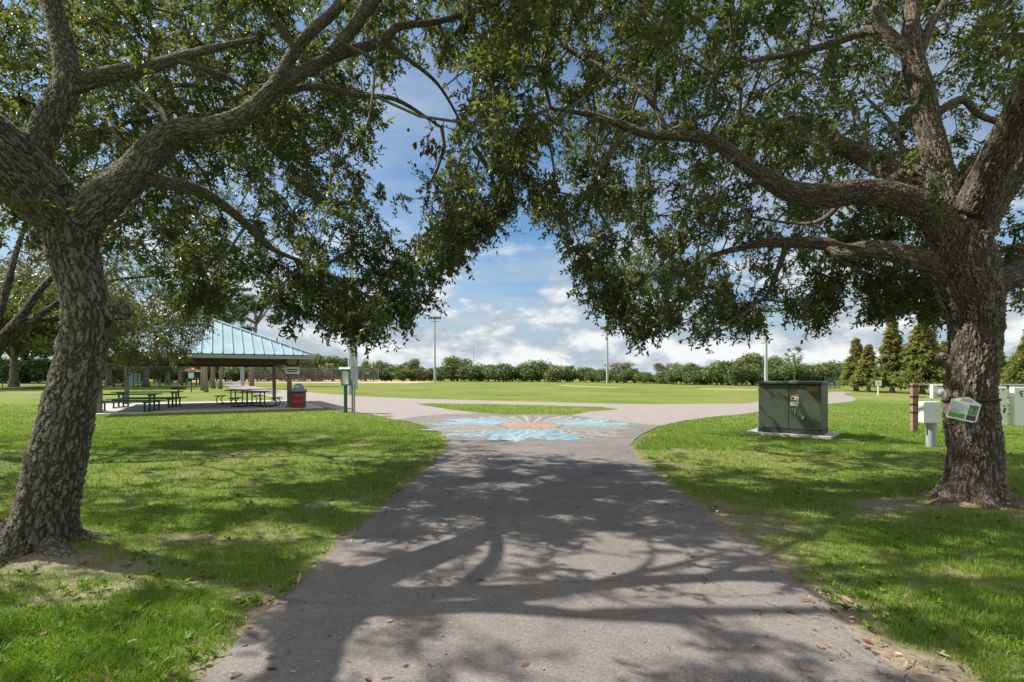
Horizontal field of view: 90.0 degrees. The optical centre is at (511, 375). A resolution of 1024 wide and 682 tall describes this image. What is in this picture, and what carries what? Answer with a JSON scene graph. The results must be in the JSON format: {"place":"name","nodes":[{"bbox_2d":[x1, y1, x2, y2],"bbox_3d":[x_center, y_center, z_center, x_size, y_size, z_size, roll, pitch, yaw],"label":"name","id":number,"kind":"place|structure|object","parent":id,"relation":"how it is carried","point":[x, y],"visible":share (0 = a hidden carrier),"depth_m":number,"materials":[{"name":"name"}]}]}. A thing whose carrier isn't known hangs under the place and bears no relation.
{"place":"outdoors","nodes":[
{"label":"outdoors","id":0,"kind":"place"},
{"bbox_2d":[192,380,437,382],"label":"infield dirt","id":1,"kind":"structure","parent":0,"point":[310,381],"depth_m":145.32,"materials":[{"name":"orange soil"}]},
{"bbox_2d":[0,377,1023,681],"bbox_3d":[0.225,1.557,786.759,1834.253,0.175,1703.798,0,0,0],"label":"ground","id":2,"kind":"structure","parent":0,"point":[542,391],"depth_m":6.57,"materials":[{"name":"green plant"}]},
{"bbox_2d":[0,358,24,382],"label":"wood edge bush","id":3,"kind":"object","parent":2,"relation":"on","point":[5,372],"visible":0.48,"depth_m":109.89,"materials":[{"name":"green plant"}]},
{"bbox_2d":[3,349,52,382],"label":"park oak tree","id":4,"kind":"object","parent":2,"relation":"on","point":[46,355],"visible":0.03,"depth_m":117.90,"materials":[{"name":"green plant"}]},
{"bbox_2d":[4,336,54,386],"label":"park oak tree","id":5,"kind":"object","parent":2,"relation":"on","point":[14,351],"visible":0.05,"depth_m":73.73,"materials":[{"name":"green plant"}]},
{"bbox_2d":[0,263,59,341],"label":"park oak tree","id":6,"kind":"object","parent":2,"relation":"on","point":[20,283],"visible":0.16,"depth_m":62.99,"materials":[{"name":"green plant"}]},
{"bbox_2d":[8,357,51,382],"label":"wood edge bush","id":7,"kind":"object","parent":2,"relation":"on","point":[30,362],"visible":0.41,"depth_m":112.71,"materials":[{"name":"green plant"}]},
{"bbox_2d":[21,359,51,381],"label":"wood edge bush","id":8,"kind":"object","parent":2,"relation":"on","point":[42,377],"visible":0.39,"depth_m":111.76,"materials":[{"name":"green plant"}]},
{"bbox_2d":[0,269,151,354],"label":"park oak tree","id":9,"kind":"object","parent":2,"relation":"on","point":[48,345],"visible":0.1,"depth_m":61.75,"materials":[{"name":"green plant"}]},
{"bbox_2d":[0,366,182,387],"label":"chain link fence","id":10,"kind":"object","parent":2,"relation":"on","point":[103,378],"visible":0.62,"depth_m":69.99,"materials":[{"name":"grey metal"}]},
{"bbox_2d":[40,302,154,384],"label":"park oak tree","id":11,"kind":"object","parent":2,"relation":"on","point":[108,378],"visible":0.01,"depth_m":89.62,"materials":[{"name":"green plant"}]},
{"bbox_2d":[126,294,180,385],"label":"park oak tree","id":12,"kind":"object","parent":2,"relation":"on","point":[159,311],"visible":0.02,"depth_m":77.21,"materials":[{"name":"green plant"}]},
{"bbox_2d":[145,367,174,386],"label":"park oak tree","id":13,"kind":"object","parent":2,"relation":"on","point":[154,371],"visible":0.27,"depth_m":71.22,"materials":[{"name":"green plant"}]},
{"bbox_2d":[0,0,323,369],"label":"oak tree","id":14,"kind":"object","parent":2,"relation":"on","point":[21,322],"visible":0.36,"depth_m":11.78,"materials":[{"name":"green plant"}]},
{"bbox_2d":[153,367,189,382],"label":"wood edge bush","id":15,"kind":"object","parent":2,"relation":"on","point":[172,378],"visible":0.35,"depth_m":109.93,"materials":[{"name":"green plant"}]},
{"bbox_2d":[96,400,322,414],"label":"shelter slab","id":16,"kind":"structure","parent":2,"relation":"on","point":[207,406],"depth_m":25.18,"materials":[{"name":"concrete"}]},
{"bbox_2d":[97,393,166,411],"bbox_3d":[-17.000,1.169,22.450,2.700,0.772,1.700,0,0,-13],"label":"picnic table","id":17,"kind":"object","parent":16,"relation":"on","point":[149,401],"visible":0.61,"depth_m":22.49,"materials":[{"name":"green paint"}]},
{"bbox_2d":[105,391,186,407],"bbox_3d":[-18.200,1.169,25.600,2.900,0.772,1.700,0,0,-14],"label":"picnic table","id":18,"kind":"object","parent":16,"relation":"on","point":[172,398],"visible":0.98,"depth_m":25.52,"materials":[{"name":"green paint"}]},
{"bbox_2d":[96,315,312,412],"bbox_3d":[-16.131,-0.815,26.780,9.389,4.740,9.585,0,0,-30],"label":"picnic shelter","id":19,"kind":"object","parent":16,"relation":"on","point":[230,345],"visible":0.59,"depth_m":24.61,"materials":[{"name":"blue metal"}]},
{"bbox_2d":[285,359,298,373],"bbox_3d":[-10.812,-0.495,25.193,0.660,0.790,0.035,0,0,-10],"label":"notice sign","id":20,"kind":"object","parent":19,"relation":"attached to","point":[292,370],"visible":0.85,"depth_m":25.18,"materials":[{"name":"white metal"}]},
{"bbox_2d":[216,389,262,403],"bbox_3d":[-15.250,1.160,28.600,2.240,0.771,1.050,0,0,-8],"label":"picnic table","id":21,"kind":"object","parent":16,"relation":"on","point":[242,402],"visible":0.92,"depth_m":28.33,"materials":[{"name":"black paint"}]},
{"bbox_2d":[228,391,281,406],"bbox_3d":[-12.850,1.160,25.700,2.240,0.771,1.050,0,0,-8],"label":"picnic table","id":22,"kind":"object","parent":16,"relation":"on","point":[252,405],"visible":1,"depth_m":25.48,"materials":[{"name":"black paint"}]},
{"bbox_2d":[291,384,306,407],"bbox_3d":[-10.450,0.964,25.100,0.747,1.182,0.747,0,0,0],"label":"litter bin","id":23,"kind":"object","parent":16,"relation":"on","point":[298,391],"visible":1,"depth_m":24.83,"materials":[{"name":"red paint"}]},
{"bbox_2d":[199,310,223,391],"bbox_3d":[-29.406,-2.570,49.653,4.960,8.570,3.336,0,0,34],"label":"pine tree","id":24,"kind":"object","parent":2,"relation":"on","point":[206,388],"visible":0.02,"depth_m":50.02,"materials":[{"name":"green plant"}]},
{"bbox_2d":[201,298,243,388],"bbox_3d":[-37.502,-4.195,64.274,7.474,11.900,6.445,0,0,-34],"label":"pine tree","id":25,"kind":"object","parent":2,"relation":"on","point":[213,385],"visible":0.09,"depth_m":63.89,"materials":[{"name":"green plant"}]},
{"bbox_2d":[216,306,249,388],"bbox_3d":[-35.386,-3.531,62.503,6.128,10.556,4.451,0,0,-43],"label":"pine tree","id":26,"kind":"object","parent":2,"relation":"on","point":[233,318],"visible":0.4,"depth_m":62.33,"materials":[{"name":"green plant"}]},
{"bbox_2d":[238,287,251,384],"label":"field light pole","id":27,"kind":"object","parent":2,"relation":"on","point":[242,382],"visible":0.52,"depth_m":84.80,"materials":[{"name":"metal"}]},
{"bbox_2d":[223,367,267,381],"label":"wood edge bush","id":28,"kind":"object","parent":2,"relation":"on","point":[234,372],"visible":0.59,"depth_m":140.86,"materials":[{"name":"green plant"}]},
{"bbox_2d":[236,290,285,385],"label":"pine tree","id":29,"kind":"object","parent":2,"relation":"on","point":[250,299],"visible":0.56,"depth_m":79.74,"materials":[{"name":"green plant"}]},
{"bbox_2d":[292,360,315,380],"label":"woodland tree","id":30,"kind":"object","parent":2,"relation":"on","point":[304,366],"visible":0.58,"depth_m":145.09,"materials":[{"name":"green plant"}]},
{"bbox_2d":[292,364,318,380],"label":"mangrove bush","id":31,"kind":"object","parent":2,"relation":"on","point":[294,376],"visible":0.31,"depth_m":147.72,"materials":[{"name":"green plant"}]},
{"bbox_2d":[248,368,378,381],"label":"chain link fence","id":32,"kind":"object","parent":2,"relation":"on","point":[298,376],"visible":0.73,"depth_m":132.96,"materials":[{"name":"grey metal"}]},
{"bbox_2d":[306,353,327,380],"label":"broadleaf tree","id":33,"kind":"object","parent":2,"relation":"on","point":[316,360],"visible":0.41,"depth_m":151.57,"materials":[{"name":"green plant"}]},
{"bbox_2d":[317,363,342,380],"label":"mangrove bush","id":34,"kind":"object","parent":2,"relation":"on","point":[326,369],"visible":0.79,"depth_m":147.05,"materials":[{"name":"green plant"}]},
{"bbox_2d":[316,355,345,380],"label":"broadleaf tree","id":35,"kind":"object","parent":2,"relation":"on","point":[333,359],"visible":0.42,"depth_m":151.15,"materials":[{"name":"green plant"}]},
{"bbox_2d":[339,367,352,412],"bbox_3d":[-7.072,0.613,22.066,0.647,1.985,0.460,0,0,27],"label":"notice kiosk","id":36,"kind":"object","parent":2,"relation":"on","point":[346,380],"visible":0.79,"depth_m":22.00,"materials":[{"name":"green paint"}]},
{"bbox_2d":[335,200,368,393],"bbox_3d":[-14.432,-7.006,45.847,3.220,17.412,0.931,0,0,0],"label":"field light pole","id":37,"kind":"object","parent":2,"relation":"on","point":[351,361],"visible":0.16,"depth_m":45.79,"materials":[{"name":"metal"}]},
{"bbox_2d":[350,367,357,415],"bbox_3d":[-6.394,0.630,20.697,0.063,1.940,0.420,0,0,26],"label":"post sign","id":38,"kind":"object","parent":2,"relation":"on","point":[353,373],"visible":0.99,"depth_m":20.67,"materials":[{"name":"metal"}]},
{"bbox_2d":[342,241,368,389],"bbox_3d":[-18.300,-7.006,59.797,3.220,17.412,0.831,0,0,0],"label":"field light pole","id":39,"kind":"object","parent":2,"relation":"on","point":[356,380],"visible":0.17,"depth_m":59.85,"materials":[{"name":"metal"}]},
{"bbox_2d":[0,0,713,566],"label":"oak tree","id":40,"kind":"object","parent":2,"relation":"on","point":[58,212],"visible":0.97,"depth_m":6.29,"materials":[{"name":"green plant"}]},
{"bbox_2d":[360,362,384,380],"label":"mangrove bush","id":41,"kind":"object","parent":2,"relation":"on","point":[370,365],"visible":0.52,"depth_m":148.60,"materials":[{"name":"green plant"}]},
{"bbox_2d":[376,363,403,380],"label":"mangrove bush","id":42,"kind":"object","parent":2,"relation":"on","point":[383,372],"visible":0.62,"depth_m":148.29,"materials":[{"name":"green plant"}]},
{"bbox_2d":[387,367,413,380],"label":"mangrove bush","id":43,"kind":"object","parent":2,"relation":"on","point":[401,377],"visible":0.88,"depth_m":147.14,"materials":[{"name":"green plant"}]},
{"bbox_2d":[403,358,423,380],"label":"broadleaf tree","id":44,"kind":"object","parent":2,"relation":"on","point":[412,364],"visible":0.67,"depth_m":151.99,"materials":[{"name":"green plant"}]},
{"bbox_2d":[414,368,433,380],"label":"mangrove bush","id":45,"kind":"object","parent":2,"relation":"on","point":[426,378],"visible":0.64,"depth_m":148.90,"materials":[{"name":"green plant"}]},
{"bbox_2d":[428,316,440,381],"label":"field light pole","id":46,"kind":"object","parent":2,"relation":"on","point":[434,318],"visible":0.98,"depth_m":127.81,"materials":[{"name":"metal"}]},
{"bbox_2d":[441,364,457,380],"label":"mangrove bush","id":47,"kind":"object","parent":2,"relation":"on","point":[451,369],"visible":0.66,"depth_m":147.02,"materials":[{"name":"green plant"}]},
{"bbox_2d":[440,355,472,380],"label":"broadleaf tree","id":48,"kind":"object","parent":2,"relation":"on","point":[450,361],"visible":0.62,"depth_m":150.46,"materials":[{"name":"green plant"}]},
{"bbox_2d":[453,366,481,380],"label":"mangrove bush","id":49,"kind":"object","parent":2,"relation":"on","point":[463,373],"visible":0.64,"depth_m":144.87,"materials":[{"name":"green plant"}]},
{"bbox_2d":[464,364,488,381],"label":"mangrove bush","id":50,"kind":"object","parent":2,"relation":"on","point":[474,371],"visible":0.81,"depth_m":142.59,"materials":[{"name":"green plant"}]},
{"bbox_2d":[482,363,510,381],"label":"mangrove bush","id":51,"kind":"object","parent":2,"relation":"on","point":[488,371],"visible":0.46,"depth_m":139.75,"materials":[{"name":"green plant"}]},
{"bbox_2d":[489,363,519,381],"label":"mangrove bush","id":52,"kind":"object","parent":2,"relation":"on","point":[504,374],"visible":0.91,"depth_m":137.55,"materials":[{"name":"green plant"}]},
{"bbox_2d":[0,446,1023,681],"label":"lawn weeds","id":53,"kind":"object","parent":2,"relation":"on","point":[192,651],"visible":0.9,"depth_m":3.52,"materials":[{"name":"green plant"}]},
{"bbox_2d":[10,441,1023,681],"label":"fallen leaves","id":54,"kind":"object","parent":2,"relation":"on","point":[172,676],"visible":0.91,"depth_m":3.05,"materials":[{"name":"brown plant"}]},
{"bbox_2d":[509,362,531,381],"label":"mangrove bush","id":55,"kind":"object","parent":2,"relation":"on","point":[514,375],"visible":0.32,"depth_m":138.57,"materials":[{"name":"green plant"}]},
{"bbox_2d":[520,366,540,381],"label":"mangrove bush","id":56,"kind":"object","parent":2,"relation":"on","point":[526,375],"visible":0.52,"depth_m":136.11,"materials":[{"name":"green plant"}]},
{"bbox_2d":[519,358,551,381],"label":"broadleaf tree","id":57,"kind":"object","parent":2,"relation":"on","point":[541,366],"visible":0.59,"depth_m":135.31,"materials":[{"name":"green plant"}]},
{"bbox_2d":[526,365,562,381],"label":"mangrove bush","id":58,"kind":"object","parent":2,"relation":"on","point":[541,376],"visible":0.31,"depth_m":134.40,"materials":[{"name":"green plant"}]},
{"bbox_2d":[543,366,570,381],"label":"mangrove bush","id":59,"kind":"object","parent":2,"relation":"on","point":[555,373],"visible":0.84,"depth_m":129.52,"materials":[{"name":"green plant"}]},
{"bbox_2d":[572,367,594,381],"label":"mangrove bush","id":60,"kind":"object","parent":2,"relation":"on","point":[581,372],"visible":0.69,"depth_m":127.16,"materials":[{"name":"green plant"}]},
{"bbox_2d":[595,368,613,382],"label":"mangrove bush","id":61,"kind":"object","parent":2,"relation":"on","point":[601,375],"visible":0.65,"depth_m":118.69,"materials":[{"name":"green plant"}]},
{"bbox_2d":[600,326,613,382],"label":"field light pole","id":62,"kind":"object","parent":2,"relation":"on","point":[607,372],"visible":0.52,"depth_m":115.82,"materials":[{"name":"metal"}]},
{"bbox_2d":[604,362,634,382],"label":"broadleaf tree","id":63,"kind":"object","parent":2,"relation":"on","point":[621,366],"visible":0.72,"depth_m":120.05,"materials":[{"name":"green plant"}]},
{"bbox_2d":[613,368,636,382],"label":"mangrove bush","id":64,"kind":"object","parent":2,"relation":"on","point":[622,378],"visible":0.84,"depth_m":113.54,"materials":[{"name":"green plant"}]},
{"bbox_2d":[641,372,655,383],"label":"mangrove bush","id":65,"kind":"object","parent":2,"relation":"on","point":[647,377],"visible":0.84,"depth_m":106.16,"materials":[{"name":"green plant"}]},
{"bbox_2d":[655,369,674,383],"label":"mangrove bush","id":66,"kind":"object","parent":2,"relation":"on","point":[662,374],"visible":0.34,"depth_m":102.16,"materials":[{"name":"green plant"}]},
{"bbox_2d":[652,363,680,383],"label":"broadleaf tree","id":67,"kind":"object","parent":2,"relation":"on","point":[660,368],"visible":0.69,"depth_m":105.49,"materials":[{"name":"green plant"}]},
{"bbox_2d":[663,366,686,383],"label":"mangrove bush","id":68,"kind":"object","parent":2,"relation":"on","point":[675,375],"visible":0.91,"depth_m":95.30,"materials":[{"name":"green plant"}]},
{"bbox_2d":[681,371,703,384],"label":"mangrove bush","id":69,"kind":"object","parent":2,"relation":"on","point":[691,378],"visible":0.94,"depth_m":90.74,"materials":[{"name":"green plant"}]},
{"bbox_2d":[700,359,738,384],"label":"mangrove bush","id":70,"kind":"object","parent":2,"relation":"on","point":[719,369],"visible":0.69,"depth_m":87.32,"materials":[{"name":"green plant"}]},
{"bbox_2d":[440,0,1023,511],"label":"oak tree","id":71,"kind":"object","parent":2,"relation":"on","point":[964,278],"visible":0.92,"depth_m":6.82,"materials":[{"name":"green plant"}]},
{"bbox_2d":[941,397,1001,422],"bbox_3d":[5.525,0.393,6.170,0.547,0.296,0.629,0,0,32],"label":"tree tag sign","id":72,"kind":"object","parent":71,"relation":"attached to","point":[967,409],"visible":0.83,"depth_m":5.96,"materials":[{"name":"white paint"}]},
{"bbox_2d":[720,364,754,385],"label":"mangrove bush","id":73,"kind":"object","parent":2,"relation":"on","point":[735,374],"visible":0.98,"depth_m":83.88,"materials":[{"name":"green plant"}]},
{"bbox_2d":[737,365,757,384],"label":"mangrove bush","id":74,"kind":"object","parent":2,"relation":"on","point":[752,376],"visible":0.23,"depth_m":84.47,"materials":[{"name":"green plant"}]},
{"bbox_2d":[730,352,774,384],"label":"broadleaf tree","id":75,"kind":"object","parent":2,"relation":"on","point":[750,359],"visible":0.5,"depth_m":88.41,"materials":[{"name":"green plant"}]},
{"bbox_2d":[751,368,777,383],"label":"mangrove bush","id":76,"kind":"object","parent":2,"relation":"on","point":[760,377],"visible":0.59,"depth_m":84.04,"materials":[{"name":"green plant"}]},
{"bbox_2d":[762,307,778,380],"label":"field light pole","id":77,"kind":"object","parent":2,"relation":"on","point":[766,364],"visible":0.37,"depth_m":71.84,"materials":[{"name":"metal"}]},
{"bbox_2d":[771,365,801,380],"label":"mangrove bush","id":78,"kind":"object","parent":2,"relation":"on","point":[783,376],"visible":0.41,"depth_m":83.96,"materials":[{"name":"green plant"}]},
{"bbox_2d":[769,355,810,368],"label":"broadleaf tree","id":79,"kind":"object","parent":2,"relation":"on","point":[783,362],"visible":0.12,"depth_m":88.79,"materials":[{"name":"green plant"}]},
{"bbox_2d":[745,428,838,439],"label":"transformer slab","id":80,"kind":"structure","parent":2,"relation":"on","point":[829,435],"depth_m":13.48,"materials":[{"name":"concrete"}]},
{"bbox_2d":[757,381,828,435],"bbox_3d":[7.669,0.828,13.975,1.540,1.405,1.110,0,0,40],"label":"transformer cabinet","id":81,"kind":"object","parent":80,"relation":"on","point":[794,407],"visible":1,"depth_m":13.55,"materials":[{"name":"metal"}]},
{"bbox_2d":[779,363,807,380],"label":"mangrove bush","id":82,"kind":"object","parent":2,"relation":"on","point":[796,369],"visible":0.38,"depth_m":84.14,"materials":[{"name":"green plant"}]},
{"bbox_2d":[783,346,803,380],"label":"palm tree","id":83,"kind":"object","parent":2,"relation":"on","point":[793,356],"visible":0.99,"depth_m":83.84,"materials":[{"name":"green plant"}]},
{"bbox_2d":[791,364,817,380],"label":"mangrove bush","id":84,"kind":"object","parent":2,"relation":"on","point":[811,374],"visible":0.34,"depth_m":84.67,"materials":[{"name":"green plant"}]},
{"bbox_2d":[803,364,826,380],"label":"mangrove bush","id":85,"kind":"object","parent":2,"relation":"on","point":[818,369],"visible":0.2,"depth_m":85.70,"materials":[{"name":"green plant"}]},
{"bbox_2d":[808,362,839,380],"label":"mangrove bush","id":86,"kind":"object","parent":2,"relation":"on","point":[829,372],"visible":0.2,"depth_m":86.89,"materials":[{"name":"green plant"}]},
{"bbox_2d":[814,363,843,382],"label":"mangrove bush","id":87,"kind":"object","parent":2,"relation":"on","point":[838,372],"visible":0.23,"depth_m":87.83,"materials":[{"name":"green plant"}]},
{"bbox_2d":[835,337,863,390],"bbox_3d":[36.384,-1.194,54.022,4.538,5.775,3.867,0,0,-39],"label":"cypress tree","id":88,"kind":"object","parent":2,"relation":"on","point":[855,351],"visible":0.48,"depth_m":53.77,"materials":[{"name":"green plant"}]},
{"bbox_2d":[846,343,884,391],"bbox_3d":[35.482,-0.790,51.056,3.882,4.940,3.308,0,0,43],"label":"cypress tree","id":89,"kind":"object","parent":2,"relation":"on","point":[862,376],"visible":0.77,"depth_m":50.80,"materials":[{"name":"green plant"}]},
{"bbox_2d":[866,321,907,392],"bbox_3d":[35.467,-1.910,48.093,3.947,7.203,3.535,0,0,25],"label":"cypress tree","id":90,"kind":"object","parent":2,"relation":"on","point":[890,349],"visible":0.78,"depth_m":47.72,"materials":[{"name":"green plant"}]},
{"bbox_2d":[885,321,946,393],"bbox_3d":[36.893,-1.919,46.053,6.129,7.227,5.768,0,0,30],"label":"cypress tree","id":91,"kind":"object","parent":2,"relation":"on","point":[923,364],"visible":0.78,"depth_m":45.23,"materials":[{"name":"green plant"}]},
{"bbox_2d":[918,398,939,446],"bbox_3d":[9.373,1.075,11.500,0.385,1.150,0.210,0,0,-1],"label":"junction box","id":92,"kind":"object","parent":2,"relation":"on","point":[929,414],"visible":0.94,"depth_m":11.42,"materials":[{"name":"white paint"}]},
{"bbox_2d":[909,383,1023,431],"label":"utility rack","id":93,"kind":"object","parent":2,"relation":"on","point":[914,396],"visible":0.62,"depth_m":14.63,"materials":[{"name":"brown wood"}]},
{"bbox_2d":[930,385,943,397],"bbox_3d":[11.986,0.440,14.304,0.400,0.380,0.310,0,0,13],"label":"electric meter box","id":94,"kind":"object","parent":93,"relation":"attached to","point":[936,391],"visible":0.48,"depth_m":14.32,"materials":[{"name":"white paint"}]},
{"bbox_2d":[998,387,1006,425],"bbox_3d":[13.157,0.830,14.107,0.718,1.060,0.195,0,0,13],"label":"utility cabinet","id":95,"kind":"object","parent":93,"relation":"attached to","point":[1003,397],"visible":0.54,"depth_m":13.95,"materials":[{"name":"grey metal"}]},
{"bbox_2d":[1009,387,1023,425],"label":"utility cabinet","id":96,"kind":"object","parent":93,"relation":"attached to","point":[1016,406],"visible":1,"depth_m":13.89,"materials":[{"name":"grey metal"}]},
{"bbox_2d":[1000,352,1012,388],"bbox_3d":[47.512,-0.599,49.944,3.043,4.545,3.572,0,0,-33],"label":"cypress tree","id":97,"kind":"object","parent":2,"relation":"on","point":[1003,365],"visible":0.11,"depth_m":49.44,"materials":[{"name":"green plant"}]},
{"bbox_2d":[999,329,1023,389],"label":"cypress tree","id":98,"kind":"object","parent":2,"relation":"on","point":[1015,374],"visible":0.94,"depth_m":42.24,"materials":[{"name":"green plant"}]},
{"bbox_2d":[0,0,1023,374],"label":"sky","id":99,"kind":"structure","parent":0,"point":[516,309],"materials":[{"name":"blue"}]},
{"bbox_2d":[208,381,855,425],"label":"park path","id":100,"kind":"structure","parent":0,"point":[649,414],"depth_m":25.75,"materials":[{"name":"concrete"}]},
{"bbox_2d":[195,413,916,681],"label":"asphalt path","id":101,"kind":"structure","parent":0,"point":[510,614],"depth_m":3.71,"materials":[{"name":"grey asphalt"}]},
{"bbox_2d":[420,415,642,441],"bbox_3d":[0.641,1.577,16.424,6.976,0.001,8.414,0,0,0],"label":"road mural","id":102,"kind":"object","parent":101,"relation":"on","point":[521,428],"visible":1,"depth_m":15.35,"materials":[{"name":"paint"}]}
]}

